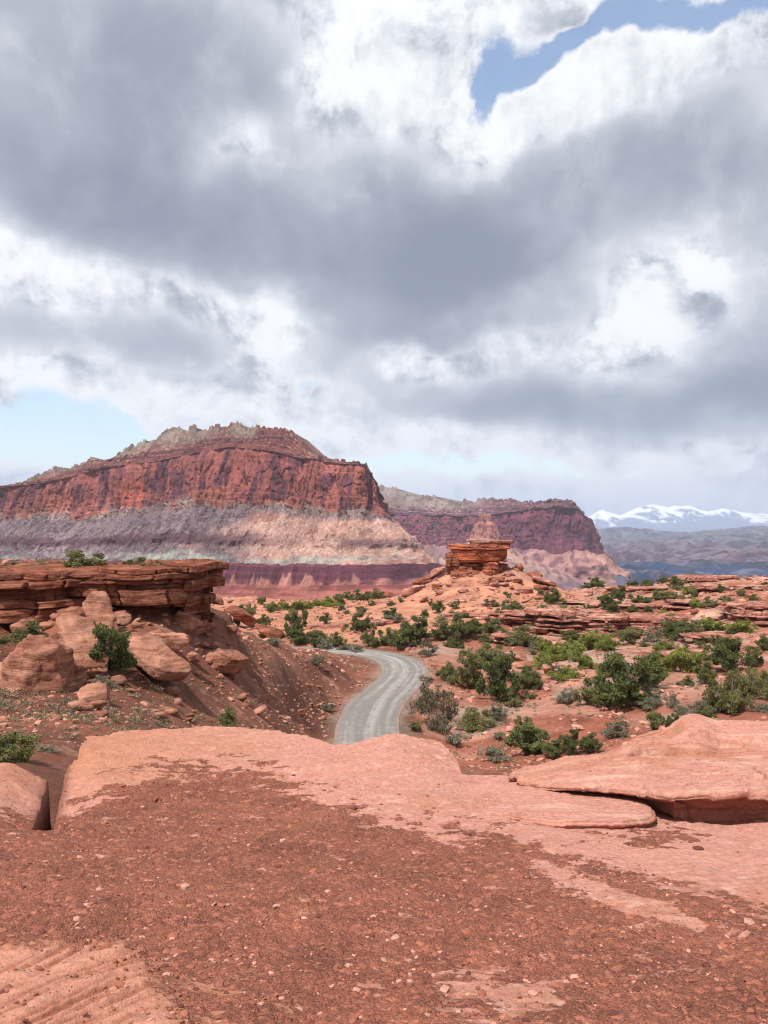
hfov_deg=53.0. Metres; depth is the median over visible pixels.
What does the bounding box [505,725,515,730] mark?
rock
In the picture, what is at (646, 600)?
juniper
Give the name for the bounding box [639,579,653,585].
juniper
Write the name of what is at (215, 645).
boulder
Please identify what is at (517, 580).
rock
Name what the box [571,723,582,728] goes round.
rock
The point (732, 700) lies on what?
juniper
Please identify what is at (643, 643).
juniper
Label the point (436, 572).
boulder
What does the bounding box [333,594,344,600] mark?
juniper
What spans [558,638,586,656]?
shrub
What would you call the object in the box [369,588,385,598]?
juniper
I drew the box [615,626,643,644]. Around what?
juniper
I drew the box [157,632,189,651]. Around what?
boulder
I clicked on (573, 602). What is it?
rock ledge
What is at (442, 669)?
juniper
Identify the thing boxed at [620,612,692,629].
rock ledge
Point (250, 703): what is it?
rock
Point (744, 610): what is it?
rock ledge
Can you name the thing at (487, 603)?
dry juniper
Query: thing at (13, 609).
cliff block
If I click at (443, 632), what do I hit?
juniper
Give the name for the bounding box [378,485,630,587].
butte
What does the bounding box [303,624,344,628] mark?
rock ledge
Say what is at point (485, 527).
rock spire
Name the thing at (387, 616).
sagebrush
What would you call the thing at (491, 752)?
sagebrush
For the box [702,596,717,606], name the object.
juniper
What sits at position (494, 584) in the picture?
rock
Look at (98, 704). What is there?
rock
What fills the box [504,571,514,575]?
rock
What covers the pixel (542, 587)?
boulder
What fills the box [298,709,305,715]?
rock
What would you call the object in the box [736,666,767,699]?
juniper
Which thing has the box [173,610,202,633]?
boulder
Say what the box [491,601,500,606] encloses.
juniper
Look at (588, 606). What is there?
juniper
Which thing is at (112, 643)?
juniper
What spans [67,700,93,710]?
boulder
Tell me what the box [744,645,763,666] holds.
juniper
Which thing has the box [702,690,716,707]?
dry juniper
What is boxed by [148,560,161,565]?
juniper
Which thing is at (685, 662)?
shrub
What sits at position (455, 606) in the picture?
juniper
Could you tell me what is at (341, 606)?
juniper
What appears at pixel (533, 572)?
boulder
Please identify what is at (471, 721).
juniper
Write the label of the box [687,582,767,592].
rock ledge
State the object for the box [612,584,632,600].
juniper
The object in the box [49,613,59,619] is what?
rock
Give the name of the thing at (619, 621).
rock ledge
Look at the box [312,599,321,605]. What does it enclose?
shrub
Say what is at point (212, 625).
rock
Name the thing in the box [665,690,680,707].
sagebrush
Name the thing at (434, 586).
boulder
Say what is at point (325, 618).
juniper
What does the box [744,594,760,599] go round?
juniper
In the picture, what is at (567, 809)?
slab
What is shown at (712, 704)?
juniper
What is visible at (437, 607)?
juniper
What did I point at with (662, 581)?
juniper
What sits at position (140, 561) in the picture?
juniper
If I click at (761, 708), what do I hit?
sagebrush
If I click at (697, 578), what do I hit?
rock ledge
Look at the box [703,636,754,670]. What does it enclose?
juniper
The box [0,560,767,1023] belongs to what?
ground
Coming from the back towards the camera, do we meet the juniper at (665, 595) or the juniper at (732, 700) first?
the juniper at (665, 595)
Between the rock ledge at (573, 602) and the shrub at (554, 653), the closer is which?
the shrub at (554, 653)
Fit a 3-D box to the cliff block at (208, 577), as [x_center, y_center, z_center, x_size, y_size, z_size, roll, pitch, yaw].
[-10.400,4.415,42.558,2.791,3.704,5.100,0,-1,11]
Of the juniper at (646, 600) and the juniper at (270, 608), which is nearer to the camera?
the juniper at (646, 600)
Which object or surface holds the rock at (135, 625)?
on the ground
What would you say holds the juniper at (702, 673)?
on the ground
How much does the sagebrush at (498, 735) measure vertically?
0.834 m
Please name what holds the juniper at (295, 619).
on the ground
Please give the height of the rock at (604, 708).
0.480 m
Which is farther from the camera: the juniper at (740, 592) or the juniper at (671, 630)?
the juniper at (740, 592)
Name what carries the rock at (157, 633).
on the ground
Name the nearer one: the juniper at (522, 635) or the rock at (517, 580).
the juniper at (522, 635)
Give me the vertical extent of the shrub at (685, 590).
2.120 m
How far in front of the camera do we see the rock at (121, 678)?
29.63 m
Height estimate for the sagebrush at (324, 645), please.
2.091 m
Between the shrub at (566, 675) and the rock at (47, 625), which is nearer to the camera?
the rock at (47, 625)
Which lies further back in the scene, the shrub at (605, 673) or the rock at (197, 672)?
the shrub at (605, 673)
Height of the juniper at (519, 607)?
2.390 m
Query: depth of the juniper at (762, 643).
91.14 m
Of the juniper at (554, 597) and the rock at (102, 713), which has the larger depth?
the juniper at (554, 597)
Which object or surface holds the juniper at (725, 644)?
on the ground
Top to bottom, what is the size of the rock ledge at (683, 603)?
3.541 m
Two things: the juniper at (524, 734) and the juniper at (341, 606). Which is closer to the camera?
the juniper at (524, 734)
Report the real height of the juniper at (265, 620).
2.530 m
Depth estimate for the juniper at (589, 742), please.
54.33 m
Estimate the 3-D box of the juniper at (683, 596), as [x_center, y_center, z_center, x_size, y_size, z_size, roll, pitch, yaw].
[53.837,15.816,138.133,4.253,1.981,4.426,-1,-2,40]
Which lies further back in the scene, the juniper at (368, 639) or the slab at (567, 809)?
the juniper at (368, 639)
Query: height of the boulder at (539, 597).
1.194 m
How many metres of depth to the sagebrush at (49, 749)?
15.46 m
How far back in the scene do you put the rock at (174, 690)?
31.62 m
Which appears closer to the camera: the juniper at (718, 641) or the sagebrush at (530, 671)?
the sagebrush at (530, 671)
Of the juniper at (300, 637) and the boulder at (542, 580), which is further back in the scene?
the boulder at (542, 580)
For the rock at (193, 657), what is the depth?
38.43 m
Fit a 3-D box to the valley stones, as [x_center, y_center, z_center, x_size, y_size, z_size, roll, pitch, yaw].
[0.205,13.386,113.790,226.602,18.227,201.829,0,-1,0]
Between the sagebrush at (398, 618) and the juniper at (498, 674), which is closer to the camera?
the juniper at (498, 674)
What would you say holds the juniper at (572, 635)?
on the ground
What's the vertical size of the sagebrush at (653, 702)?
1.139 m
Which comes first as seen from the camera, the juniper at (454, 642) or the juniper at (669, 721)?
the juniper at (669, 721)
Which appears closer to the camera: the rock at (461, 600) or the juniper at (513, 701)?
the juniper at (513, 701)
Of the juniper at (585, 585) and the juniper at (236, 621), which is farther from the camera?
the juniper at (585, 585)
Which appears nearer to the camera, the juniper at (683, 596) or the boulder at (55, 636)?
the boulder at (55, 636)
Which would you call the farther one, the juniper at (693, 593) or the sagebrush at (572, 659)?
the juniper at (693, 593)
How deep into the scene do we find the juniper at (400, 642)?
111.29 m
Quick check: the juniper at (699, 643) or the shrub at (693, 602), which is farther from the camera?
the shrub at (693, 602)
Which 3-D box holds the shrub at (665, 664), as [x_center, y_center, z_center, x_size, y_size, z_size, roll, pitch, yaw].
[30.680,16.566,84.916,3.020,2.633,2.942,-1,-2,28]
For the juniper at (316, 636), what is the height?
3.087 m
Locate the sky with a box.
[0,0,767,516]
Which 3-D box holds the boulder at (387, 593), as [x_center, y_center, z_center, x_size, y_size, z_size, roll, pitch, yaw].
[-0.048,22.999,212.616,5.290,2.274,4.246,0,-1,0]
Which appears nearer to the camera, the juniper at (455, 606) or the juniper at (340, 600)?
the juniper at (455, 606)
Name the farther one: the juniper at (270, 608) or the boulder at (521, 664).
the juniper at (270, 608)
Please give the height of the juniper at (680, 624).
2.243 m
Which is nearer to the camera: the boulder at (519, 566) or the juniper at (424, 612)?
the juniper at (424, 612)
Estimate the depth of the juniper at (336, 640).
116.32 m
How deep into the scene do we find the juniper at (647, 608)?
135.40 m
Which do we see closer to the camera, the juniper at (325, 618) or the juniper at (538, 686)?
the juniper at (538, 686)
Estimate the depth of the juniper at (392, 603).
153.27 m
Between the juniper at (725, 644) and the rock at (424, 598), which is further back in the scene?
the rock at (424, 598)
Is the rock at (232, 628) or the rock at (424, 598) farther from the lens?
the rock at (424, 598)
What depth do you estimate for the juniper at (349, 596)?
189.81 m
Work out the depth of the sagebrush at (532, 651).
104.25 m
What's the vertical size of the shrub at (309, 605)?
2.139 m
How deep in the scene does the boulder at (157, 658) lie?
31.76 m
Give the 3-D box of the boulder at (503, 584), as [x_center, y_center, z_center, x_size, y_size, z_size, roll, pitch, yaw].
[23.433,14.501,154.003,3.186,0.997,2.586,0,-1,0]
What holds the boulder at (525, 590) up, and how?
on the ground
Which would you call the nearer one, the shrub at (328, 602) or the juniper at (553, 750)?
the juniper at (553, 750)
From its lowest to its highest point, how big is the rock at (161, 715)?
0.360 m
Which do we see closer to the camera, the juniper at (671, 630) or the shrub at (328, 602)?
the juniper at (671, 630)
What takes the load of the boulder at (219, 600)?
on the ground
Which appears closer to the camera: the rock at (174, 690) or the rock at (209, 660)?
the rock at (174, 690)
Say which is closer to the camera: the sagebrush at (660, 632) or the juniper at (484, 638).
the juniper at (484, 638)
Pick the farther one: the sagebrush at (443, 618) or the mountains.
the mountains
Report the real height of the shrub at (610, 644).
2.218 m
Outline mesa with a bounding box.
[0,421,446,599]
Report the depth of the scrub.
26.25 m
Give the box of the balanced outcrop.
[445,539,513,577]
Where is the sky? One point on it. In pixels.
(471, 250)
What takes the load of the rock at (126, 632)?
on the ground
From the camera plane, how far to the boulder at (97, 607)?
35.94 m
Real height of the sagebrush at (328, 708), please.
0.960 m
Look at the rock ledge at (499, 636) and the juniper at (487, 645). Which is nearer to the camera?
the juniper at (487, 645)
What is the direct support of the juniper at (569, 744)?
on the ground
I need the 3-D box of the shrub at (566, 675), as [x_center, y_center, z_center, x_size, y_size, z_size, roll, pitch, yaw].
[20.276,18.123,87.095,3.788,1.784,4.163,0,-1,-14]
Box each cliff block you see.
[0,563,105,625]
[96,559,201,614]
[162,558,229,628]
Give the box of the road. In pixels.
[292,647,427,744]
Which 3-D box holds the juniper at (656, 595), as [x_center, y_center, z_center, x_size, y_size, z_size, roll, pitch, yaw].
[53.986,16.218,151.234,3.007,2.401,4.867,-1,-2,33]
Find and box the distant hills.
[596,525,767,585]
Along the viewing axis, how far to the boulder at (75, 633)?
30.15 m
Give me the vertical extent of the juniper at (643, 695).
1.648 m
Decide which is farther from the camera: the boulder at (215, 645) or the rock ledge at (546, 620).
the rock ledge at (546, 620)
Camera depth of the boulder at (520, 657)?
100.80 m
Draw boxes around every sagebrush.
[34,743,63,752]
[89,674,120,687]
[263,637,286,645]
[310,654,326,664]
[317,638,333,649]
[320,701,335,711]
[336,644,350,649]
[348,644,363,652]
[380,614,393,618]
[393,613,406,621]
[434,613,450,621]
[444,734,468,746]
[476,745,514,762]
[489,702,508,720]
[492,731,505,740]
[503,637,517,645]
[527,648,538,654]
[527,669,541,674]
[528,640,537,648]
[551,687,574,704]
[553,664,565,673]
[568,655,583,661]
[599,715,630,737]
[637,696,662,709]
[638,687,668,706]
[641,675,657,689]
[643,627,664,641]
[655,626,663,634]
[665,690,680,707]
[670,585,682,589]
[672,704,687,714]
[680,700,716,714]
[753,701,767,713]
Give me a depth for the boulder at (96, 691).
25.69 m
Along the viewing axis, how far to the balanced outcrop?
161.25 m
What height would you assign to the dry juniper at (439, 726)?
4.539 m
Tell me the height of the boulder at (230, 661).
1.428 m
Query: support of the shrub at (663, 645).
on the ground
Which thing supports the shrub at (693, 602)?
on the ground
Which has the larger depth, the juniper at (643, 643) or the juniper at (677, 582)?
the juniper at (677, 582)
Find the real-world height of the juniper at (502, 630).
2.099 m
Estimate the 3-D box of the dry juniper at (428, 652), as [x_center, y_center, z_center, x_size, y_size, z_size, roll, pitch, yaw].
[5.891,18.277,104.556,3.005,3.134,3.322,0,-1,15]
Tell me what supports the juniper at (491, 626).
on the ground
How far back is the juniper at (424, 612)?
137.55 m
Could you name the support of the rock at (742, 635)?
on the ground
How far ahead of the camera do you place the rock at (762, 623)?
112.69 m
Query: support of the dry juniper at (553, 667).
on the ground
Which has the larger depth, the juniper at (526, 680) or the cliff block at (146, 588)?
the juniper at (526, 680)
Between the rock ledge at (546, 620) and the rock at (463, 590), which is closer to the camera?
the rock ledge at (546, 620)
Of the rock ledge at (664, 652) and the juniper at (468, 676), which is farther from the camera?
the rock ledge at (664, 652)
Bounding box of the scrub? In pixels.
[0,557,767,774]
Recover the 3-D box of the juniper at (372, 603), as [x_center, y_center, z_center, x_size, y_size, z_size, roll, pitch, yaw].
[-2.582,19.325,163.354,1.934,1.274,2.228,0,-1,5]
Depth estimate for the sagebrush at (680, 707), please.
64.30 m
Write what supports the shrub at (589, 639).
on the ground
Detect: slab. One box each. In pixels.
[457,782,655,828]
[508,714,767,822]
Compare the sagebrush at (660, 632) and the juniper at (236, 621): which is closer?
the sagebrush at (660, 632)
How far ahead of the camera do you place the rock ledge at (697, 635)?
105.26 m
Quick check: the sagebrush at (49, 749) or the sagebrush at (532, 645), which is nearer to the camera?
the sagebrush at (49, 749)
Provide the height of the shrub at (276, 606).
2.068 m
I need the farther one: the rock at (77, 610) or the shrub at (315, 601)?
the shrub at (315, 601)
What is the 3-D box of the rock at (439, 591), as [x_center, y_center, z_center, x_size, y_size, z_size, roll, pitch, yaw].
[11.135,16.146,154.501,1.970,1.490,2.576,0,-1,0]
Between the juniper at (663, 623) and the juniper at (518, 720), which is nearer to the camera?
the juniper at (518, 720)
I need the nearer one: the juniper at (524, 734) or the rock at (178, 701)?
the rock at (178, 701)
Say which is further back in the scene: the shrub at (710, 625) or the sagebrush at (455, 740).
the shrub at (710, 625)
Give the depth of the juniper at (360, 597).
184.92 m
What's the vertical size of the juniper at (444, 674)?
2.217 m
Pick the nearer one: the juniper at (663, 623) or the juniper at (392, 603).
the juniper at (663, 623)
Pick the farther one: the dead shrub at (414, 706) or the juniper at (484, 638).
the juniper at (484, 638)
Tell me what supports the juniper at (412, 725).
on the ground
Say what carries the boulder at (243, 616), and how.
on the ground
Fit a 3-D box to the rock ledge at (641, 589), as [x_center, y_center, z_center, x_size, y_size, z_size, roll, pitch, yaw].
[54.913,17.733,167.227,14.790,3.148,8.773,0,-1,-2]
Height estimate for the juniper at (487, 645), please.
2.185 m
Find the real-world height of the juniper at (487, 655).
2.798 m
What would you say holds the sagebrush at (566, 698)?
on the ground
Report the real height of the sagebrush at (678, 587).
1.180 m
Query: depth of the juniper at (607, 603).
135.33 m
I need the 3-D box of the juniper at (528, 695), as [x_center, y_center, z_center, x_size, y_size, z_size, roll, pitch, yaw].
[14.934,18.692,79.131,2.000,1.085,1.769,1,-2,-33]
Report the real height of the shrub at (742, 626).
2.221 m
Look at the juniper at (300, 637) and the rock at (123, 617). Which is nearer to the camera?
the rock at (123, 617)
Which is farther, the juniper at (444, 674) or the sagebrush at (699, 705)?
the juniper at (444, 674)
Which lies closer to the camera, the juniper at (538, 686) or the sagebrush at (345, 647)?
the juniper at (538, 686)
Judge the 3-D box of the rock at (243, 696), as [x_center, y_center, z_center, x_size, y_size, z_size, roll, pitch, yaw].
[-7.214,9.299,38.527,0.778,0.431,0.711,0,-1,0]
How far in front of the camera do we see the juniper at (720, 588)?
147.06 m
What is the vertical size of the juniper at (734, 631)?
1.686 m
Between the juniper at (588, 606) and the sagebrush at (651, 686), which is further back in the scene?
the juniper at (588, 606)
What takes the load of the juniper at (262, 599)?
on the ground
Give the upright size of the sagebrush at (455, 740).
1.146 m
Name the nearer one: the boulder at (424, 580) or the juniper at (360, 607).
the juniper at (360, 607)
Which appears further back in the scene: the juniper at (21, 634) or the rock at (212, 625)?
the rock at (212, 625)
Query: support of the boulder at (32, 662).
on the ground
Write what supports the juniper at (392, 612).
on the ground
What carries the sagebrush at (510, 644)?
on the ground
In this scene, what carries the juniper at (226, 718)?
on the ground
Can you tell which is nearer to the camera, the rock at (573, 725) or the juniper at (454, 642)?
the rock at (573, 725)
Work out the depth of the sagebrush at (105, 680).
28.77 m
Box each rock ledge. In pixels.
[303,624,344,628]
[350,619,395,624]
[442,612,501,619]
[490,631,517,645]
[498,609,533,626]
[522,607,609,636]
[561,600,626,604]
[585,602,667,611]
[585,613,629,632]
[603,586,669,593]
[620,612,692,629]
[660,648,710,656]
[661,598,722,608]
[667,574,740,584]
[679,631,748,642]
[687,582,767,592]
[717,601,767,622]
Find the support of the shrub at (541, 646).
on the ground
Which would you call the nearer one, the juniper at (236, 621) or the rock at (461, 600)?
the juniper at (236, 621)
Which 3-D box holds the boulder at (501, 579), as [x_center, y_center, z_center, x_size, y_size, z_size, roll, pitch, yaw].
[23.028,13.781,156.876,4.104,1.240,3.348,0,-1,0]
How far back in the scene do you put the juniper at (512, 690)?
76.97 m
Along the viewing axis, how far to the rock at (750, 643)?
92.72 m
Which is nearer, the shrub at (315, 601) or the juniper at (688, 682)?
the juniper at (688, 682)
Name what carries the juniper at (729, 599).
on the ground
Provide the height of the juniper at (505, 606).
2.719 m
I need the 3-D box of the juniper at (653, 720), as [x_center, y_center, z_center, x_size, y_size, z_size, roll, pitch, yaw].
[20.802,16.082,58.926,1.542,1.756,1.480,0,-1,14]
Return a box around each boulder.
[0,634,86,693]
[47,713,65,719]
[51,632,59,639]
[56,613,108,676]
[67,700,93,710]
[77,681,110,706]
[82,591,118,631]
[126,632,191,680]
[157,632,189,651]
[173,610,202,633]
[206,648,249,674]
[209,642,224,649]
[212,594,223,604]
[223,605,257,627]
[254,624,285,639]
[378,591,392,597]
[401,585,421,596]
[411,576,434,584]
[429,566,444,577]
[431,584,442,589]
[487,577,504,581]
[499,582,508,585]
[513,653,525,660]
[515,563,523,570]
[516,660,533,667]
[518,587,532,593]
[525,571,542,576]
[531,573,555,586]
[533,585,548,589]
[534,595,543,599]
[542,664,554,672]
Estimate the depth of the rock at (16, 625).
36.59 m
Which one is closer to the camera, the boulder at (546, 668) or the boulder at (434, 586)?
the boulder at (546, 668)
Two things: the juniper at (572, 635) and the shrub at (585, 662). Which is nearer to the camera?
the shrub at (585, 662)
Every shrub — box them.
[263,601,282,609]
[278,600,293,609]
[291,600,306,609]
[302,601,315,608]
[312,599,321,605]
[318,595,339,606]
[402,690,418,712]
[500,706,512,723]
[532,654,551,668]
[535,639,558,651]
[537,642,567,660]
[544,664,580,680]
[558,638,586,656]
[573,652,597,669]
[578,629,614,649]
[593,635,620,649]
[595,663,629,676]
[648,652,677,672]
[652,641,679,649]
[667,647,707,673]
[678,585,695,594]
[689,597,706,606]
[699,616,731,630]
[725,620,758,632]
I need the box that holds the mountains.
[589,504,767,531]
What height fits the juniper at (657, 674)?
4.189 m
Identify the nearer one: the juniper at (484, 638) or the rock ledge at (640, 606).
the juniper at (484, 638)
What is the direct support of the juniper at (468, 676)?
on the ground
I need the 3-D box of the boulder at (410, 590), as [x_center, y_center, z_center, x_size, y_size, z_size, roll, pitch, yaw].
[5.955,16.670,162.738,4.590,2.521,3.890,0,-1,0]
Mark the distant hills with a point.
(639, 555)
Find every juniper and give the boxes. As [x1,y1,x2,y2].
[0,620,50,643]
[0,731,41,763]
[1,562,18,566]
[56,549,106,566]
[87,622,137,675]
[126,557,146,565]
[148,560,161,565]
[217,707,238,726]
[233,617,240,624]
[245,603,256,613]
[256,596,265,604]
[258,614,273,625]
[266,605,274,612]
[284,607,308,639]
[288,628,311,644]
[306,629,327,647]
[316,613,332,622]
[327,631,347,646]
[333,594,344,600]
[336,597,345,603]
[338,602,345,610]
[341,613,370,632]
[343,591,354,599]
[351,589,370,600]
[355,606,368,611]
[359,622,379,646]
[368,601,375,605]
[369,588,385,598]
[374,627,397,645]
[382,607,401,616]
[386,601,395,605]
[389,628,416,649]
[396,615,439,643]
[408,721,421,730]
[409,674,454,711]
[417,637,438,656]
[417,687,459,734]
[419,609,428,615]
[424,620,454,639]
[429,600,445,611]
[435,662,457,675]
[438,611,483,638]
[440,663,457,678]
[442,631,464,648]
[446,648,485,688]
[447,601,459,608]
[455,706,496,731]
[458,648,496,666]
[474,642,503,656]
[475,650,520,701]
[476,617,503,632]
[477,633,492,641]
[481,598,493,605]
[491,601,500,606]
[494,600,513,612]
[497,628,509,632]
[501,686,516,701]
[504,691,524,706]
[504,723,550,754]
[505,625,544,645]
[512,665,541,688]
[513,604,525,609]
[514,716,533,726]
[520,689,538,698]
[532,681,543,689]
[537,738,563,757]
[543,588,566,604]
[546,659,558,670]
[558,727,585,755]
[559,629,581,642]
[571,675,617,706]
[579,731,603,751]
[580,582,591,588]
[583,604,592,608]
[587,577,605,587]
[594,649,654,708]
[598,591,621,612]
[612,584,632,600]
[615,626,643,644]
[626,605,638,612]
[627,650,668,685]
[629,580,638,585]
[630,595,642,602]
[630,690,659,705]
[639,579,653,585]
[639,640,651,646]
[640,597,653,602]
[643,605,653,611]
[645,711,664,730]
[650,589,664,599]
[656,578,667,583]
[660,591,677,601]
[660,617,668,627]
[662,620,689,640]
[664,713,679,726]
[667,576,687,588]
[676,619,695,631]
[676,675,694,686]
[677,595,692,598]
[687,623,703,632]
[689,590,698,596]
[693,660,717,683]
[694,636,710,647]
[697,707,718,717]
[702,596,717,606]
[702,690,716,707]
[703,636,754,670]
[703,668,755,714]
[706,634,721,646]
[708,687,723,711]
[715,584,725,592]
[721,597,733,601]
[721,637,735,651]
[725,626,738,633]
[735,590,745,594]
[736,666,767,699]
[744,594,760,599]
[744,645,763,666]
[755,635,767,650]
[756,670,767,688]
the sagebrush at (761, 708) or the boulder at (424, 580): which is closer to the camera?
the sagebrush at (761, 708)
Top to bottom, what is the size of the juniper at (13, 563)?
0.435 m
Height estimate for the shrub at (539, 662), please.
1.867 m
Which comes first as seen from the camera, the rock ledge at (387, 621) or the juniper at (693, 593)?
the rock ledge at (387, 621)
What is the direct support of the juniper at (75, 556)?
on the cliff block at (13, 609)
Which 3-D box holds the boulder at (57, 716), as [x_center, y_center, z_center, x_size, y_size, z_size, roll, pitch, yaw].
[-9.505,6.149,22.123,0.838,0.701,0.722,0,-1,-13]
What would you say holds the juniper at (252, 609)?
on the ground
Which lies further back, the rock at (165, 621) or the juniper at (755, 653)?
the juniper at (755, 653)
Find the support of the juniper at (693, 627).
on the ground
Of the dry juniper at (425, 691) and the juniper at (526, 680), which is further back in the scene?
the juniper at (526, 680)
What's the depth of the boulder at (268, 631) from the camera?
121.77 m
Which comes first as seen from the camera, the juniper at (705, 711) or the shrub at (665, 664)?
the juniper at (705, 711)
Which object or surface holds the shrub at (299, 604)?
on the ground
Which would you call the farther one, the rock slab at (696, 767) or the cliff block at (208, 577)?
the cliff block at (208, 577)
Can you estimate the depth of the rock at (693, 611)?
127.20 m
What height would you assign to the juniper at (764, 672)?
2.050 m
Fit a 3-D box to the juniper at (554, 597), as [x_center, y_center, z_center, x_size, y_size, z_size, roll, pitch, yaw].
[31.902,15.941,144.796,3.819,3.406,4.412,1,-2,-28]
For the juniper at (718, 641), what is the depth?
96.26 m
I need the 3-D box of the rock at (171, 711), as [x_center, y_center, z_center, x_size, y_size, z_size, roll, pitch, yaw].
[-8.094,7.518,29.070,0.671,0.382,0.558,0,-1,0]
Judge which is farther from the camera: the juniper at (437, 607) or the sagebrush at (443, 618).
the juniper at (437, 607)
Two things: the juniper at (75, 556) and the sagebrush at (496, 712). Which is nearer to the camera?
the juniper at (75, 556)
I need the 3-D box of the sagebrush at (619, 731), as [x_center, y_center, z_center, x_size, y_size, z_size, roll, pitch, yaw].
[17.529,16.309,58.504,2.229,1.791,2.905,-1,-1,23]
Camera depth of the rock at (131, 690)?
29.20 m
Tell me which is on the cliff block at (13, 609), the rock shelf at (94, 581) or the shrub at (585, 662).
the rock shelf at (94, 581)
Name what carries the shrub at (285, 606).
on the ground
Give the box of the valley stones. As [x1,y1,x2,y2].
[0,558,767,775]
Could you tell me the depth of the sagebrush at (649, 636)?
110.77 m
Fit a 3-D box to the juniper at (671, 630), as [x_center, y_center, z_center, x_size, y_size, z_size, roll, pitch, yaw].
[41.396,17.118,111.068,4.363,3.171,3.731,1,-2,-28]
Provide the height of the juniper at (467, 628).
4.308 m
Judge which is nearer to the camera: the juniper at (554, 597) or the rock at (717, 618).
the rock at (717, 618)
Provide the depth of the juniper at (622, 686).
69.73 m
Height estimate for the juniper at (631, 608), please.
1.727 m
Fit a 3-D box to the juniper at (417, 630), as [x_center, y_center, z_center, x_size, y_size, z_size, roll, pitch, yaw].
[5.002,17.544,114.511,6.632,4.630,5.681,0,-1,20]
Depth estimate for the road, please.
77.01 m
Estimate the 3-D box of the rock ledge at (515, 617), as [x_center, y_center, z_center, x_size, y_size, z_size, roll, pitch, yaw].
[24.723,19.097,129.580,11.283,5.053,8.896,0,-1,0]
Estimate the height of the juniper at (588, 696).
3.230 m
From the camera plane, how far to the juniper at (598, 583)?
189.14 m
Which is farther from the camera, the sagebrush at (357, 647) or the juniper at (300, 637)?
the juniper at (300, 637)
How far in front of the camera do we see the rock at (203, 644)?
41.62 m
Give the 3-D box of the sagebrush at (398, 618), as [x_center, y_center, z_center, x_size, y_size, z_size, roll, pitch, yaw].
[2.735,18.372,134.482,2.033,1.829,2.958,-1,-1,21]
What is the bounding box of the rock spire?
[436,513,592,589]
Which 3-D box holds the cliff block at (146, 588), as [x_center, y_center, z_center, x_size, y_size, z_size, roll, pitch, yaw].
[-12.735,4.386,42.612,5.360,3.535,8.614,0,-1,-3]
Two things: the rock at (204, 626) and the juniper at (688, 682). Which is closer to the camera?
the rock at (204, 626)
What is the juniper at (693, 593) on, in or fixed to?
on the ground
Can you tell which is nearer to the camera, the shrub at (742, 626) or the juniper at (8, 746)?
the juniper at (8, 746)
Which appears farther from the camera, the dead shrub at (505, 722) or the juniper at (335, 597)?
the juniper at (335, 597)
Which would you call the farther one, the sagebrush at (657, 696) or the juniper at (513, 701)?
the juniper at (513, 701)
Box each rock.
[9,614,38,632]
[39,622,53,629]
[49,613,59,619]
[57,606,85,616]
[89,700,106,708]
[95,710,107,716]
[110,675,126,684]
[114,610,131,624]
[120,630,137,638]
[125,688,137,692]
[131,621,142,628]
[148,629,164,636]
[151,712,167,719]
[160,706,178,715]
[161,618,169,625]
[164,685,179,695]
[174,697,181,704]
[186,651,200,662]
[193,671,201,674]
[194,619,210,634]
[199,642,209,647]
[202,651,214,664]
[209,619,216,629]
[225,622,237,634]
[237,693,247,700]
[242,699,251,706]
[254,704,267,714]
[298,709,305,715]
[420,595,427,602]
[435,589,443,594]
[453,598,465,603]
[458,588,468,592]
[489,581,498,586]
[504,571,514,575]
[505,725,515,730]
[514,578,522,582]
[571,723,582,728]
[601,706,608,710]
[688,609,698,613]
[711,617,722,620]
[733,632,752,638]
[740,641,758,649]
[753,621,767,625]
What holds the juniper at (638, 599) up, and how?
on the ground
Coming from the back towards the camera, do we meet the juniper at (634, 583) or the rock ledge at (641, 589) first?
the juniper at (634, 583)
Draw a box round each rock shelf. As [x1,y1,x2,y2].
[0,570,76,600]
[67,572,117,595]
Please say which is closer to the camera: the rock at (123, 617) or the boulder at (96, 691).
the boulder at (96, 691)
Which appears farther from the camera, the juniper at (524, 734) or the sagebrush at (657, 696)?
the sagebrush at (657, 696)
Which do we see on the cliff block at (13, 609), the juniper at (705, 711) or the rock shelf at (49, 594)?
the rock shelf at (49, 594)
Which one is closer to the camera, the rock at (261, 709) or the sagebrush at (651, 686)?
the rock at (261, 709)
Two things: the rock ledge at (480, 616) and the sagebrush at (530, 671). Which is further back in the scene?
the rock ledge at (480, 616)
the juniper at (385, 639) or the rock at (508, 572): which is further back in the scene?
the rock at (508, 572)
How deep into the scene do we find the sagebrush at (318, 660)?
79.97 m
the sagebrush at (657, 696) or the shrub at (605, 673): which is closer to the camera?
the sagebrush at (657, 696)
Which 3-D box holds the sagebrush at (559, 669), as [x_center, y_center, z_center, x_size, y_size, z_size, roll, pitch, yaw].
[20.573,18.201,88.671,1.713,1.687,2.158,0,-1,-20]
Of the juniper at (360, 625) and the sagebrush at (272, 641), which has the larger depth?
the juniper at (360, 625)
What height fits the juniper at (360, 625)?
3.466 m

